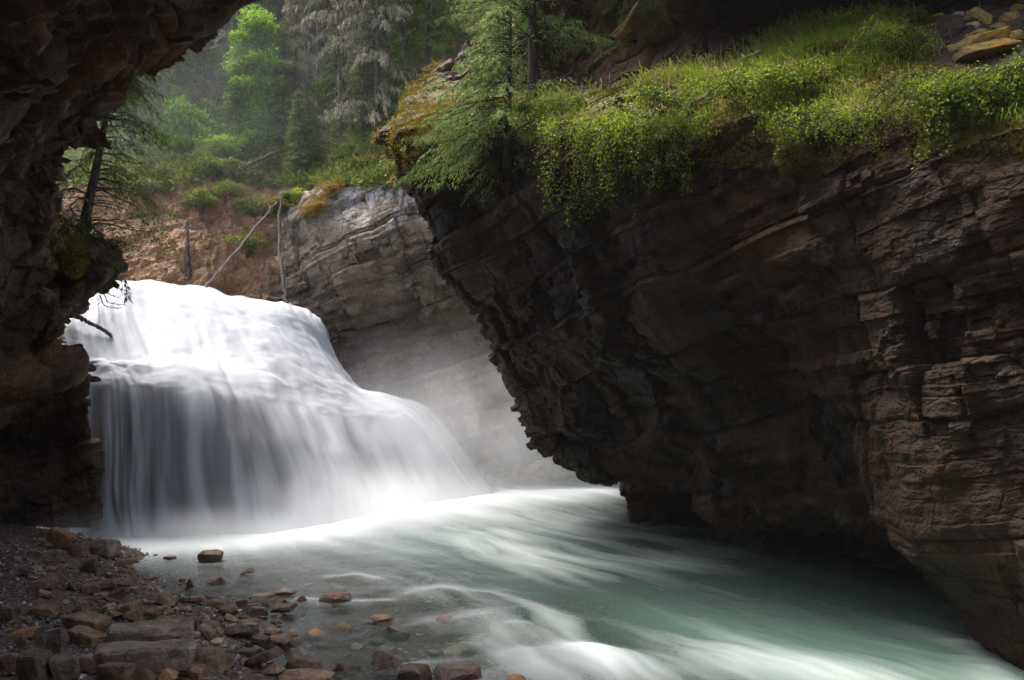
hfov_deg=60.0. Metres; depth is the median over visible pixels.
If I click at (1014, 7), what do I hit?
boulder
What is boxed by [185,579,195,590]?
stone
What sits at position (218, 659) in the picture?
stone
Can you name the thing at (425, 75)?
dry grass
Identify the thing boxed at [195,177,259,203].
scrub bush
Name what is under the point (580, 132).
hanging shrub
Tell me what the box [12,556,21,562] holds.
stone
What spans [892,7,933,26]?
moss cushion
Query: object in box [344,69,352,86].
sapling
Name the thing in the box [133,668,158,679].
stone
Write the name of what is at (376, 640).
stone
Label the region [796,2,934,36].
hanging shrub
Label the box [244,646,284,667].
stone
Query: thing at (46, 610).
rock
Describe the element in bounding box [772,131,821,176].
moss cushion
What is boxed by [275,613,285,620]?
stone
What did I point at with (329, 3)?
spruce tree
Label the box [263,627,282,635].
stone
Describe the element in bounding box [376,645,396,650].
stone
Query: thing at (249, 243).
scrub bush
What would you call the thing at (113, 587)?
stone
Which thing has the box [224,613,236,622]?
stone
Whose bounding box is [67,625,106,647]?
rock
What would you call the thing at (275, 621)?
stone
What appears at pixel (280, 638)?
stone
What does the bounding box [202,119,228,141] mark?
leafy bush
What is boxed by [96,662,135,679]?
stone
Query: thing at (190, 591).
stone
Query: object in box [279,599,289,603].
stone
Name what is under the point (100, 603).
stone
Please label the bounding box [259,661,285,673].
stone
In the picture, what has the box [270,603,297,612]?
stone
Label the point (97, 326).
driftwood log
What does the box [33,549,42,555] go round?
stone
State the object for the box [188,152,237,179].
scrub bush
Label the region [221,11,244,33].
sapling
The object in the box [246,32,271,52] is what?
sapling
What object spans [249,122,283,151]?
leafy bush
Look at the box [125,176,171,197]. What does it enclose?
scrub bush
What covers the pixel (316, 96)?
sapling
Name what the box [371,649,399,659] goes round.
stone
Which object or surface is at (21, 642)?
stone
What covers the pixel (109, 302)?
twig
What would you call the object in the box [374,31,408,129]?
spruce tree
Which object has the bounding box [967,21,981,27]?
boulder
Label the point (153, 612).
stone
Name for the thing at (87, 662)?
stone
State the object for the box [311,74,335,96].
leafy bush
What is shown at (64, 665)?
stone
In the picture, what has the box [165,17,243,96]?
spruce tree
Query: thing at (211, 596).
stone
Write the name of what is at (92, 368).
stone
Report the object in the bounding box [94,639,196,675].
stone
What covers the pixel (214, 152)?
leafy bush
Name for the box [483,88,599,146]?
hanging shrub
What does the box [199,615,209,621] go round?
stone
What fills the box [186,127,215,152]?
leafy bush
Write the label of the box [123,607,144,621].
stone
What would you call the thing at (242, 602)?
stone
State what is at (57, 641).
rock
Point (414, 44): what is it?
sapling
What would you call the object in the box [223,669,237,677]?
stone
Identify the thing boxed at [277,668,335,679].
stone
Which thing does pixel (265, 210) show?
scrub bush
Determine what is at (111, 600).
stone
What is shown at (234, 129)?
leafy bush
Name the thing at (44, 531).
stone
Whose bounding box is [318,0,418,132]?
lichen tree
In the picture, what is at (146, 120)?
spruce tree
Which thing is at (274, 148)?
leafy bush
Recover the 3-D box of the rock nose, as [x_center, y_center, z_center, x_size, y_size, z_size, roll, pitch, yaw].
[-5.984,-0.792,11.827,1.751,1.864,4.163,2,-3,-41]
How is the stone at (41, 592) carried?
on the ground at (549, 631)
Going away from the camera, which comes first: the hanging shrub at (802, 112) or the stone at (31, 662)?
the stone at (31, 662)
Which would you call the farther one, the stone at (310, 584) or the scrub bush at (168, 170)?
the scrub bush at (168, 170)
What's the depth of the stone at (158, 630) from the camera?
6.60 m
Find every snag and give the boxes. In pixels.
[185,221,191,280]
[277,191,288,303]
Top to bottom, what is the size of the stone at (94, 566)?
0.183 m
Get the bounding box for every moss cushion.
[59,232,91,280]
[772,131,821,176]
[823,38,861,63]
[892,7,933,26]
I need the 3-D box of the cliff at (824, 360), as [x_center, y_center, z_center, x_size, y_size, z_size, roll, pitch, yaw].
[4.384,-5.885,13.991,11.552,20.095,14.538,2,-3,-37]
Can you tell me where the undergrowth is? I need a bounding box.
[56,0,512,190]
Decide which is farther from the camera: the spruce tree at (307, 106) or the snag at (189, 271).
the spruce tree at (307, 106)
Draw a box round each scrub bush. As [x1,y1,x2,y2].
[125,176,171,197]
[144,162,200,183]
[178,186,224,213]
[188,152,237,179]
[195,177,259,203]
[218,231,272,257]
[229,195,289,217]
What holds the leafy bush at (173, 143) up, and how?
on the hillside
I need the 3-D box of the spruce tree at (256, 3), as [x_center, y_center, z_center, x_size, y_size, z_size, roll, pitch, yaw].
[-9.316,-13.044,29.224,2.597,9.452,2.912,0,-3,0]
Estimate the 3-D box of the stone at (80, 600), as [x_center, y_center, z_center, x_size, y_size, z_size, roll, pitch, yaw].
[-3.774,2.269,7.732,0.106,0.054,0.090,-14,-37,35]
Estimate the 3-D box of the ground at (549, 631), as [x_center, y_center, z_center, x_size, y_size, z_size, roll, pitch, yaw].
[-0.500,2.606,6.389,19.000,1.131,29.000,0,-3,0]
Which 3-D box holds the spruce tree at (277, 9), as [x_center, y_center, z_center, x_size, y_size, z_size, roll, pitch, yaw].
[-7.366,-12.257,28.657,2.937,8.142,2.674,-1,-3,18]
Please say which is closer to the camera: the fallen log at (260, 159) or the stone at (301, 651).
the stone at (301, 651)
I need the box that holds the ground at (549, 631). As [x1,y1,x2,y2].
[0,523,718,679]
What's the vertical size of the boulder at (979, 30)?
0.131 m
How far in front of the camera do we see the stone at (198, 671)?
5.93 m
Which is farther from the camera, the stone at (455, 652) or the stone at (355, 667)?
the stone at (455, 652)
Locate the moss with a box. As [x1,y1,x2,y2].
[370,17,1023,178]
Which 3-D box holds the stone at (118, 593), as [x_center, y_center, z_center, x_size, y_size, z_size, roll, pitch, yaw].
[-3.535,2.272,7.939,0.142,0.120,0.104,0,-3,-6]
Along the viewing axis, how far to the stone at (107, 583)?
8.20 m
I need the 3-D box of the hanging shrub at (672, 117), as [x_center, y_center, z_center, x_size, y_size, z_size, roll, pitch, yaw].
[1.743,-1.798,8.494,1.328,0.930,0.604,0,-3,0]
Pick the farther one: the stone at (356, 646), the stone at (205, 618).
the stone at (205, 618)
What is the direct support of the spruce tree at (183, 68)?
on the hillside
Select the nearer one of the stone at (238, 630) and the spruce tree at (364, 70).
the stone at (238, 630)
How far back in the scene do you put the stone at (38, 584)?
7.94 m
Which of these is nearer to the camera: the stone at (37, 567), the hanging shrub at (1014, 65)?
the hanging shrub at (1014, 65)
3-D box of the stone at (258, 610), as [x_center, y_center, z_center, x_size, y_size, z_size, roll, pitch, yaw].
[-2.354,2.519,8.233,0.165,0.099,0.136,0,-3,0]
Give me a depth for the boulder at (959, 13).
9.19 m
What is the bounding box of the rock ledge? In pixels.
[59,335,498,541]
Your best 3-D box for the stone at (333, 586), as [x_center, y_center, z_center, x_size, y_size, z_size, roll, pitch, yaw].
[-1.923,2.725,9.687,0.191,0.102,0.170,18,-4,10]
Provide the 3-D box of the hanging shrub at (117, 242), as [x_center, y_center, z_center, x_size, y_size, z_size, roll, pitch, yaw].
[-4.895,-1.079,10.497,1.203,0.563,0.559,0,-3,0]
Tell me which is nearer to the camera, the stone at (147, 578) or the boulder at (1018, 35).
the boulder at (1018, 35)
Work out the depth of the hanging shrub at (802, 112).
7.57 m
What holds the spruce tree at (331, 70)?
on the hillside
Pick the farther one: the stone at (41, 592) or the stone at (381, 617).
the stone at (381, 617)
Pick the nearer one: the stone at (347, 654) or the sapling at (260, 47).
the stone at (347, 654)
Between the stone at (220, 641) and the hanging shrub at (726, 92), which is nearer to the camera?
the stone at (220, 641)
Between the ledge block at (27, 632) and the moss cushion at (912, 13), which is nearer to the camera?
the ledge block at (27, 632)
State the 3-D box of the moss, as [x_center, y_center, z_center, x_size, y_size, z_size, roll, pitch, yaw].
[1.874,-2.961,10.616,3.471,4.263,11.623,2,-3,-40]
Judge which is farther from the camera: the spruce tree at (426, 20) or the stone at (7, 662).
the spruce tree at (426, 20)
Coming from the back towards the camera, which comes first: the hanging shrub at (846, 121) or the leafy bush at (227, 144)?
the leafy bush at (227, 144)
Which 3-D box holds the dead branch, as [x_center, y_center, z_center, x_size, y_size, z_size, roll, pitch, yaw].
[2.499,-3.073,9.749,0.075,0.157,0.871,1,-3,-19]
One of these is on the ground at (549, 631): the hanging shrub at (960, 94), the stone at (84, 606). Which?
the stone at (84, 606)
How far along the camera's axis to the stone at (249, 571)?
9.97 m
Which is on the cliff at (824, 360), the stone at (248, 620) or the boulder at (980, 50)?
the boulder at (980, 50)
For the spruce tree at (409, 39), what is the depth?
27.10 m
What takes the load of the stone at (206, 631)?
on the ground at (549, 631)
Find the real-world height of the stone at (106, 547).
0.260 m
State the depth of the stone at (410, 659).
7.24 m
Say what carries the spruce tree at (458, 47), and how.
on the hillside
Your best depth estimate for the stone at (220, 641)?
7.06 m
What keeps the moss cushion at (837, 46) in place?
on the cliff at (824, 360)
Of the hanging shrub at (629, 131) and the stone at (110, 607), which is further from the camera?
the hanging shrub at (629, 131)
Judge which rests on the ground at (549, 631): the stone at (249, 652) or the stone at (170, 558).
the stone at (249, 652)
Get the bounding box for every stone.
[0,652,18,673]
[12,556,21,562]
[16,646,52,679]
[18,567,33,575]
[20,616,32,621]
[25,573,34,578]
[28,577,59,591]
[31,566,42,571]
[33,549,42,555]
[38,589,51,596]
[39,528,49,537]
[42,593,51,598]
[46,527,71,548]
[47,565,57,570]
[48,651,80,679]
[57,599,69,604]
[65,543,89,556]
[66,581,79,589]
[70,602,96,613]
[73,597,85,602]
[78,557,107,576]
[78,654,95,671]
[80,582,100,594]
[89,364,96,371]
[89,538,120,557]
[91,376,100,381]
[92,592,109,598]
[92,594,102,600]
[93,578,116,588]
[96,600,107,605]
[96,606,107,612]
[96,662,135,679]
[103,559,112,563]
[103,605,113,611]
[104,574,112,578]
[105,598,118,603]
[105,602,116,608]
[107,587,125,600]
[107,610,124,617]
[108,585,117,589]
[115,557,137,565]
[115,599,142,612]
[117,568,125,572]
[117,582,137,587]
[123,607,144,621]
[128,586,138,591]
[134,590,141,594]
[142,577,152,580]
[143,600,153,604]
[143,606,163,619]
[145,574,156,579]
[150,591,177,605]
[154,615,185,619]
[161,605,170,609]
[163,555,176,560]
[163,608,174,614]
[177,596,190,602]
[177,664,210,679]
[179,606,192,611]
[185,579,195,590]
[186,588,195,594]
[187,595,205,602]
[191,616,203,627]
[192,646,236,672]
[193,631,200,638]
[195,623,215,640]
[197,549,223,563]
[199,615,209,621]
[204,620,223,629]
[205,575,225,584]
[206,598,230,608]
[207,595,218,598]
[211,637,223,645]
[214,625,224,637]
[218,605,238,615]
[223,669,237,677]
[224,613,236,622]
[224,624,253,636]
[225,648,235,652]
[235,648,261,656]
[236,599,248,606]
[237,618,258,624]
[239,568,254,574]
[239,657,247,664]
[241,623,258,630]
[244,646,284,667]
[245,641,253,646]
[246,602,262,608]
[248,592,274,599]
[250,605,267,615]
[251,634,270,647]
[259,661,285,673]
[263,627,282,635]
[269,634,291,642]
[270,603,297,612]
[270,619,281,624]
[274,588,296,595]
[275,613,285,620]
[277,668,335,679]
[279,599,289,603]
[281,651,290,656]
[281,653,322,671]
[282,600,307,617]
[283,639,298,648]
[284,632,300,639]
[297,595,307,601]
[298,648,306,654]
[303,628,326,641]
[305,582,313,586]
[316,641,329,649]
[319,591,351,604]
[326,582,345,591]
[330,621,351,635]
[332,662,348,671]
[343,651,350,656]
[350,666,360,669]
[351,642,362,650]
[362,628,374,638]
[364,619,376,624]
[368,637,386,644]
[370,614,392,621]
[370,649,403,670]
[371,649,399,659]
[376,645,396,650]
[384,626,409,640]
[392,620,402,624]
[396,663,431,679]
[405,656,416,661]
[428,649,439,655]
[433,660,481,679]
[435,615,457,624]
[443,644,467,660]
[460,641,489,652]
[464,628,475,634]
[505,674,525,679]
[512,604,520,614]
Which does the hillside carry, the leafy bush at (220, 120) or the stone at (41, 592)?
the leafy bush at (220, 120)
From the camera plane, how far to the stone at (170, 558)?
10.84 m
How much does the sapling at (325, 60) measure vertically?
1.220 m
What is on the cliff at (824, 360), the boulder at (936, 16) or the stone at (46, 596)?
the boulder at (936, 16)
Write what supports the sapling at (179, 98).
on the hillside
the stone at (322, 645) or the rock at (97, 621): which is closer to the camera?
the rock at (97, 621)
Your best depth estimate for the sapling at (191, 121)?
22.81 m
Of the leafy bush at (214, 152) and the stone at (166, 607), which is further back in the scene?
the leafy bush at (214, 152)
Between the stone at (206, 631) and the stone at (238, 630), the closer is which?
the stone at (206, 631)
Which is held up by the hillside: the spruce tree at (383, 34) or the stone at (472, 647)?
the spruce tree at (383, 34)
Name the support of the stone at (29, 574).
on the ground at (549, 631)
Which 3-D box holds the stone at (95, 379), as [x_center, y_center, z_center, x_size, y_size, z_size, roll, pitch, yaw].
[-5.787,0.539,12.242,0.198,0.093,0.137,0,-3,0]
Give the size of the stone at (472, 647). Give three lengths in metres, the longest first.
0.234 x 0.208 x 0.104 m
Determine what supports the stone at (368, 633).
on the ground at (549, 631)
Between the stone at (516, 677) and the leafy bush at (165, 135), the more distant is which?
the leafy bush at (165, 135)
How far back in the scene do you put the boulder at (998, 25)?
8.49 m
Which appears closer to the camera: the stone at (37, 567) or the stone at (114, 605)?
the stone at (114, 605)
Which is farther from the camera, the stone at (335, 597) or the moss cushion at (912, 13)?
the moss cushion at (912, 13)
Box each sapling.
[162,94,192,121]
[163,92,212,152]
[165,61,191,92]
[196,98,225,126]
[206,36,224,57]
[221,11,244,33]
[233,45,269,83]
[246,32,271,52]
[273,91,325,145]
[306,75,334,125]
[321,45,355,74]
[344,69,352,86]
[394,31,419,49]
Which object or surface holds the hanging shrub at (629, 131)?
on the cliff at (824, 360)
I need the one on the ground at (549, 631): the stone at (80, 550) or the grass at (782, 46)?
the stone at (80, 550)
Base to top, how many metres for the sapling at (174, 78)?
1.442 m
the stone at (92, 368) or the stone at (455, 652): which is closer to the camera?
the stone at (455, 652)
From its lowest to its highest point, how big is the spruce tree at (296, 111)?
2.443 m
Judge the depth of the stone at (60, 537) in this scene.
10.40 m
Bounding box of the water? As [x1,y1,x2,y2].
[84,480,1023,679]
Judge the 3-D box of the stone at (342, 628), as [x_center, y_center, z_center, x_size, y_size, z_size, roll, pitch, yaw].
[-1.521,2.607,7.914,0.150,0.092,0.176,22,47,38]
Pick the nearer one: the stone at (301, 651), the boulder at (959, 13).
the stone at (301, 651)
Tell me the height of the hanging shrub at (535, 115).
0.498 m
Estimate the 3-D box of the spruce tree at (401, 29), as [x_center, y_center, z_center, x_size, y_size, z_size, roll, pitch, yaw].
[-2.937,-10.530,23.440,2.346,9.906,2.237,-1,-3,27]
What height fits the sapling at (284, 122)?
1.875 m
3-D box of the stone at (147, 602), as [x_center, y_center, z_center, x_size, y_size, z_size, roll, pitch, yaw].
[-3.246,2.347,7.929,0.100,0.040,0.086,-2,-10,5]
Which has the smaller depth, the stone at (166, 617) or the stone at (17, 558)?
the stone at (166, 617)
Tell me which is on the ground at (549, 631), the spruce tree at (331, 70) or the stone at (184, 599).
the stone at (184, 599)
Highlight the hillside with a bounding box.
[57,0,582,481]
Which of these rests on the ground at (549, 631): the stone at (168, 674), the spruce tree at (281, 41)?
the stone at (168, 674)
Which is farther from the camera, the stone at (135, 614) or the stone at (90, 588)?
the stone at (90, 588)
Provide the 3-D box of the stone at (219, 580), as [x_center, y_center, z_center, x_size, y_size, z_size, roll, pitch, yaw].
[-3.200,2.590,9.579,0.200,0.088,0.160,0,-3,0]
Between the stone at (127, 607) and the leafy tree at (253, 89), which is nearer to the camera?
the stone at (127, 607)
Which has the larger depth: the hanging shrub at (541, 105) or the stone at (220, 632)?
the hanging shrub at (541, 105)
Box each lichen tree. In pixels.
[271,0,320,131]
[301,0,388,135]
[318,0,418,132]
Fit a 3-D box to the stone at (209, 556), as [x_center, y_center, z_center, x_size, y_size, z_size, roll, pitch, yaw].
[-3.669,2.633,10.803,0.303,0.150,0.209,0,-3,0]
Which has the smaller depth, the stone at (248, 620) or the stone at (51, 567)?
the stone at (248, 620)
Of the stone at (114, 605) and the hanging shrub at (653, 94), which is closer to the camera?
the stone at (114, 605)
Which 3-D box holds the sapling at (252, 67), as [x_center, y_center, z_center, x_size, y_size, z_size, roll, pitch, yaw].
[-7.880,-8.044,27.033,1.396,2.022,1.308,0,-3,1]
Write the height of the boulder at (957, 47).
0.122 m
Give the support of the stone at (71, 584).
on the ground at (549, 631)
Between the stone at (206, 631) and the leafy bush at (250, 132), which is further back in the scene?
the leafy bush at (250, 132)
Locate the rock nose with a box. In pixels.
[49,227,127,323]
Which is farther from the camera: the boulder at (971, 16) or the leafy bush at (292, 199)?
the leafy bush at (292, 199)
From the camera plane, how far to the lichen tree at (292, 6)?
23.88 m
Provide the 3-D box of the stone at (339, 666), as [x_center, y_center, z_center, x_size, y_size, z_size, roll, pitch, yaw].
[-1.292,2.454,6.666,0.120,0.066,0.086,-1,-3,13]
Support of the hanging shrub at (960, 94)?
hanging from the cliff at (824, 360)
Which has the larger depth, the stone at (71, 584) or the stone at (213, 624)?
the stone at (71, 584)
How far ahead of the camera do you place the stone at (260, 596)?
8.79 m
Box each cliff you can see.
[0,0,260,535]
[374,0,1023,669]
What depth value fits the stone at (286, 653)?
7.18 m
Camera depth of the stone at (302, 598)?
8.75 m
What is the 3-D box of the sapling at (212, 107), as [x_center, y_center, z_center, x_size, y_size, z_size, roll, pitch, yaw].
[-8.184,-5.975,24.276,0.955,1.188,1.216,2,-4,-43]
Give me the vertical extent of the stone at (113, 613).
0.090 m
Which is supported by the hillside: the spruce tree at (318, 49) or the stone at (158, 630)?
the spruce tree at (318, 49)
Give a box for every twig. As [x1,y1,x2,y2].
[97,295,118,309]
[103,292,123,306]
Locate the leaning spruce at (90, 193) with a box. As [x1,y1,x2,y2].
[54,73,184,303]
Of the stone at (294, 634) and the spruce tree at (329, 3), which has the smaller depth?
the stone at (294, 634)
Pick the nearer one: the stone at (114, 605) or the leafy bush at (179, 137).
the stone at (114, 605)
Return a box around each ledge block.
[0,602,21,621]
[8,626,39,640]
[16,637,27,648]
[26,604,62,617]
[33,627,46,648]
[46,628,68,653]
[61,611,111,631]
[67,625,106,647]
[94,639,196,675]
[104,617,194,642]
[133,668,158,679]
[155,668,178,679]
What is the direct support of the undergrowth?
on the hillside
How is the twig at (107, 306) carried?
hanging from the rock nose
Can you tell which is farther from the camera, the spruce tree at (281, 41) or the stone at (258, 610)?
the spruce tree at (281, 41)
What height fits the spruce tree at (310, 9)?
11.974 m
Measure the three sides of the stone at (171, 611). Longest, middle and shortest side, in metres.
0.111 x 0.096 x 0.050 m
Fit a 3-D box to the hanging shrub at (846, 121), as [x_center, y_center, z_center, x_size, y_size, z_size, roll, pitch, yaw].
[2.703,-1.690,7.217,1.315,0.556,0.576,0,-3,0]
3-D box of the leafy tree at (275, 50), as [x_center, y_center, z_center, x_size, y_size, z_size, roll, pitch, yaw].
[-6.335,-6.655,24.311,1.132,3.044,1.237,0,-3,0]
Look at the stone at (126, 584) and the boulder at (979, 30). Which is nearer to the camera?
the stone at (126, 584)
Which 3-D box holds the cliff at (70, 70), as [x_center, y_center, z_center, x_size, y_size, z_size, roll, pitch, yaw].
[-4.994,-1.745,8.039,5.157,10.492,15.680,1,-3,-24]
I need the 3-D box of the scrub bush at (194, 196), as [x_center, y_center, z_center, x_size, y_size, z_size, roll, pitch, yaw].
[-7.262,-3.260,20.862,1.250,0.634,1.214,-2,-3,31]
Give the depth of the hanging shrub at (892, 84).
6.97 m
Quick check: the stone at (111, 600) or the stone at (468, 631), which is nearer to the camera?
the stone at (111, 600)
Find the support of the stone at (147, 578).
on the ground at (549, 631)
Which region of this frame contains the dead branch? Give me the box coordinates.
[720,49,762,65]
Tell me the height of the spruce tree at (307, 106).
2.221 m
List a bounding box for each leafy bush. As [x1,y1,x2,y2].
[133,128,170,149]
[151,136,182,152]
[168,84,198,102]
[170,125,213,152]
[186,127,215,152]
[192,139,224,160]
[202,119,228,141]
[204,132,248,159]
[210,101,237,126]
[217,156,262,183]
[223,113,257,146]
[235,119,281,151]
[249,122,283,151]
[255,144,283,165]
[280,187,307,206]
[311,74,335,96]
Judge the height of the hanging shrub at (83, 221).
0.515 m
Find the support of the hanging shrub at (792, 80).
on the cliff at (824, 360)
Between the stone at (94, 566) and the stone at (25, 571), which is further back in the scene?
the stone at (94, 566)
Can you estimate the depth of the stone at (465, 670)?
6.45 m
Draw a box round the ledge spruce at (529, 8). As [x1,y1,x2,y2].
[434,0,620,100]
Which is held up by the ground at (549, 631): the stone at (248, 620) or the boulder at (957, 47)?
the stone at (248, 620)
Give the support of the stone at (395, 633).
on the ground at (549, 631)
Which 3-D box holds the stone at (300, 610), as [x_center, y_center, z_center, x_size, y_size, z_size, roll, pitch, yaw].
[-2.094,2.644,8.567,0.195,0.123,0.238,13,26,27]
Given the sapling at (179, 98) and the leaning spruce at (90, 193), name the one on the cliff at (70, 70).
the leaning spruce at (90, 193)
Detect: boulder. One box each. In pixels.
[932,12,944,18]
[946,42,967,50]
[952,38,1022,62]
[954,11,963,15]
[958,26,1010,45]
[962,7,992,24]
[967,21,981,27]
[970,28,989,34]
[989,22,1011,30]
[998,10,1020,21]
[1008,31,1023,39]
[1009,4,1023,10]
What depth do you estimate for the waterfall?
14.16 m
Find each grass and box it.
[259,123,401,220]
[376,57,465,141]
[463,0,1023,147]
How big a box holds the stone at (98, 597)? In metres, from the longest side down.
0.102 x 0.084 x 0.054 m
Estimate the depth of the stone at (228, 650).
6.78 m
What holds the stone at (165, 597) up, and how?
on the ground at (549, 631)
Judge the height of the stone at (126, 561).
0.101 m
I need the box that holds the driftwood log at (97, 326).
[79,314,112,336]
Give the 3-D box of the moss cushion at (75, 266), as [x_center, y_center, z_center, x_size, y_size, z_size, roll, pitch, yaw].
[-5.015,-0.964,10.200,0.380,0.586,0.370,0,-3,0]
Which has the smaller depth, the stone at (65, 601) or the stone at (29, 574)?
the stone at (65, 601)
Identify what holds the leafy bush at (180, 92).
on the hillside
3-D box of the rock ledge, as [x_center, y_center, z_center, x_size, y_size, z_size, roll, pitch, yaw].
[-5.789,1.042,16.945,8.700,4.338,7.386,-2,-3,38]
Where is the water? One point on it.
(694, 595)
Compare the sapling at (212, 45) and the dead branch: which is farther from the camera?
the sapling at (212, 45)
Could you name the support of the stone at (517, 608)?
on the ground at (549, 631)
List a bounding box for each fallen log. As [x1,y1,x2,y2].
[204,201,277,287]
[222,150,278,176]
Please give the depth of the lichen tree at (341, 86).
22.80 m
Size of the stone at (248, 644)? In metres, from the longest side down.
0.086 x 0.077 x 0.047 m
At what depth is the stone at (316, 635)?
7.67 m
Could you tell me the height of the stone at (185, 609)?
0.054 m
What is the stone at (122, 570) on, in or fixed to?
on the ground at (549, 631)
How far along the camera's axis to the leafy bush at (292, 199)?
20.45 m
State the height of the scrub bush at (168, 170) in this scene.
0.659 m
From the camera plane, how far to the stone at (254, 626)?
7.73 m
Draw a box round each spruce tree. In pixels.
[97,66,172,151]
[142,55,215,119]
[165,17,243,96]
[218,55,251,148]
[223,0,266,63]
[236,0,325,49]
[259,0,333,13]
[259,21,300,147]
[283,91,314,173]
[293,91,320,164]
[301,0,326,77]
[307,1,321,90]
[316,27,351,118]
[321,0,397,65]
[341,22,384,135]
[358,0,433,84]
[358,0,451,56]
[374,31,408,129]
[379,0,477,80]
[445,0,465,58]
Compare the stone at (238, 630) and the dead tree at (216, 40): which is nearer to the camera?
the stone at (238, 630)
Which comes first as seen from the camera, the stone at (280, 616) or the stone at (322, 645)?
the stone at (322, 645)
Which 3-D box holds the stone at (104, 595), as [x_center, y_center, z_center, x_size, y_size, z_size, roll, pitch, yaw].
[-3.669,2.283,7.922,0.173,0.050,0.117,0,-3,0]
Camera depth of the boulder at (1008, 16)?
8.75 m
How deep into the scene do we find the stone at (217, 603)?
8.13 m
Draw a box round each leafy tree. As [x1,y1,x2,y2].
[220,3,291,132]
[264,44,300,118]
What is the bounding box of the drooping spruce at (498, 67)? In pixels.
[393,3,576,210]
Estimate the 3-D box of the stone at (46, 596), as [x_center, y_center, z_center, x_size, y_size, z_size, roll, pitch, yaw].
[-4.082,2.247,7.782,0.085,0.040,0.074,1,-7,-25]
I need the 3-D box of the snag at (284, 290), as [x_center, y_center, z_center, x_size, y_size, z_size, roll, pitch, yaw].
[-5.154,-2.082,19.834,0.201,2.887,1.888,1,-3,-20]
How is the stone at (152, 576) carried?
on the ground at (549, 631)
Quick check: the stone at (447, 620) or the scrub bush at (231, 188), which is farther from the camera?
the scrub bush at (231, 188)
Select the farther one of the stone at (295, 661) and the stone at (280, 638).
the stone at (280, 638)
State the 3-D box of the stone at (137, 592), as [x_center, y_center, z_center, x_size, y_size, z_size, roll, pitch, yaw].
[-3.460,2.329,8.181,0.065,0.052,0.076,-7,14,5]
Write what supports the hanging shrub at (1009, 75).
on the cliff at (824, 360)
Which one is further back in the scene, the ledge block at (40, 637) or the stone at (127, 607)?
the stone at (127, 607)
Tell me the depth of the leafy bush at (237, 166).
21.57 m
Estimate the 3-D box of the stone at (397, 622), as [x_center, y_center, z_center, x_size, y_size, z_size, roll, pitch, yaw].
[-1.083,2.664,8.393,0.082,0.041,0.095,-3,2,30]
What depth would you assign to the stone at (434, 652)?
7.38 m
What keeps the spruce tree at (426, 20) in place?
on the hillside
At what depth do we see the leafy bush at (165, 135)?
23.10 m
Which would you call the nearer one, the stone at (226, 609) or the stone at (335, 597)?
the stone at (226, 609)
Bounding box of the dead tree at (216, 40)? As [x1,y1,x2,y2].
[211,5,252,87]
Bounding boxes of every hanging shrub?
[57,211,100,235]
[64,222,143,271]
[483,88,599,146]
[483,101,561,133]
[509,110,644,227]
[581,106,688,197]
[596,76,709,119]
[625,102,732,196]
[682,58,790,119]
[711,54,842,111]
[756,97,846,149]
[766,99,918,157]
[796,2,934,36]
[835,11,951,80]
[861,62,989,155]
[890,65,1023,168]
[944,58,1023,132]
[963,45,1023,104]
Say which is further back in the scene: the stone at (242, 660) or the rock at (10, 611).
the rock at (10, 611)
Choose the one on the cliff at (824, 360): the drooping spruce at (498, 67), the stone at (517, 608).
the drooping spruce at (498, 67)
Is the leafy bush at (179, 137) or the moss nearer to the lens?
the moss
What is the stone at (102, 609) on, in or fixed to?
on the ground at (549, 631)
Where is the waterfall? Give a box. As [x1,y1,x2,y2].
[65,280,490,537]
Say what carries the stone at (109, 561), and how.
on the ground at (549, 631)
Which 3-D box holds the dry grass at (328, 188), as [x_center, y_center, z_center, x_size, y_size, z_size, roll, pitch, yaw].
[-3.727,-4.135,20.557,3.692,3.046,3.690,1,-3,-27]
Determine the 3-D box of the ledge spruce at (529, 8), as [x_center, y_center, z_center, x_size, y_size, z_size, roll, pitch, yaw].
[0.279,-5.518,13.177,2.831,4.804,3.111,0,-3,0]
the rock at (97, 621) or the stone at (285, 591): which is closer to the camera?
the rock at (97, 621)
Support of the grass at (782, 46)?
on the cliff at (824, 360)
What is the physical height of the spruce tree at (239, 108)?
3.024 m
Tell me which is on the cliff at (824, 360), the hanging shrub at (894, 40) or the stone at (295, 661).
the hanging shrub at (894, 40)
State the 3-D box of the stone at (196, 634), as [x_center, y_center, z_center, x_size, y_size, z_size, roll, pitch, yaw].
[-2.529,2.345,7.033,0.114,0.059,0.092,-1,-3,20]
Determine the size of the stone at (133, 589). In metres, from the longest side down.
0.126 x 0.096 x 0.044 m
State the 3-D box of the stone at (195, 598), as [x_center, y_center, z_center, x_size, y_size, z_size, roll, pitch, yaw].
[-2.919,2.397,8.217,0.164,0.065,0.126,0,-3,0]

